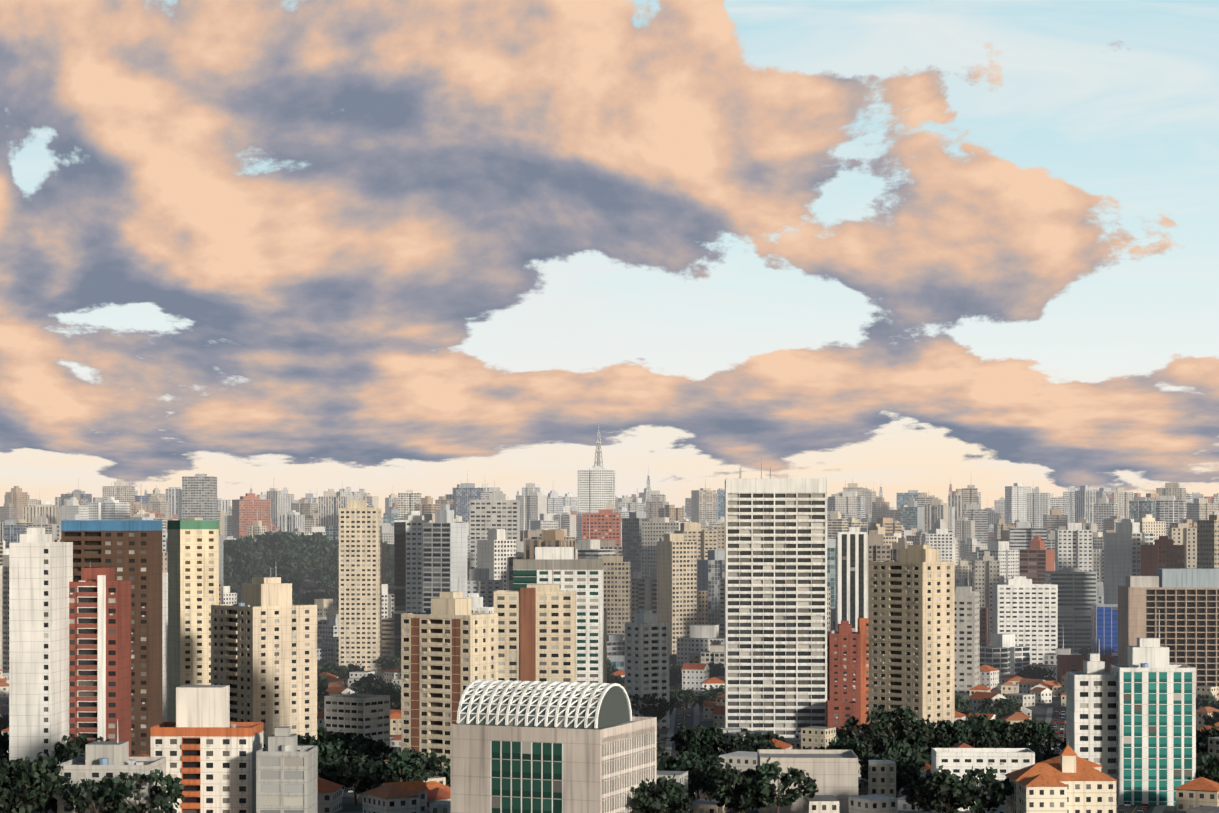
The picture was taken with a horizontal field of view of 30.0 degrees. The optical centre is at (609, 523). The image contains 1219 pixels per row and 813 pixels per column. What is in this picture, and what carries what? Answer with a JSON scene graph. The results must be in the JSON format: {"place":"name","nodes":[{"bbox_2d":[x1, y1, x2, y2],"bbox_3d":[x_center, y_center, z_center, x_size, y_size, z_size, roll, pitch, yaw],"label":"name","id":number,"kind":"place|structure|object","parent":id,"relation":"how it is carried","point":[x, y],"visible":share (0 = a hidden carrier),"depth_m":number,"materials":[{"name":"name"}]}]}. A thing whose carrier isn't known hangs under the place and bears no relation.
{"place":"outdoors","nodes":[
{"label":"outdoors","id":0,"kind":"place"},
{"bbox_2d":[0,558,1185,812],"bbox_3d":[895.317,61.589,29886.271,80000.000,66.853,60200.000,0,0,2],"label":"ground","id":1,"kind":"structure","parent":0,"point":[1038,714],"depth_m":1115.67,"materials":[{"name":"green plant"}]},
{"bbox_2d":[0,426,1218,812],"bbox_3d":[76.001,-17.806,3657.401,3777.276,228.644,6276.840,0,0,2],"label":"city","id":2,"kind":"object","parent":1,"relation":"on","point":[804,610],"visible":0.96,"depth_m":911.27,"materials":[{"name":"beige concrete"}]},
{"bbox_2d":[0,530,1218,812],"bbox_3d":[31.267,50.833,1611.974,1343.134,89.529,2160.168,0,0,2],"label":"trees","id":3,"kind":"object","parent":1,"relation":"on","point":[26,786],"visible":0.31,"depth_m":676.52,"materials":[{"name":"green plant"}]},
{"bbox_2d":[0,0,1218,516],"label":"sky","id":4,"kind":"structure","parent":0,"point":[382,248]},
{"bbox_2d":[342,689,1165,812],"bbox_3d":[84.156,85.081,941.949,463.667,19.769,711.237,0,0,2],"label":"houses","id":5,"kind":"structure","parent":0,"point":[1056,717],"depth_m":1039.95,"materials":[{"name":"concrete"}]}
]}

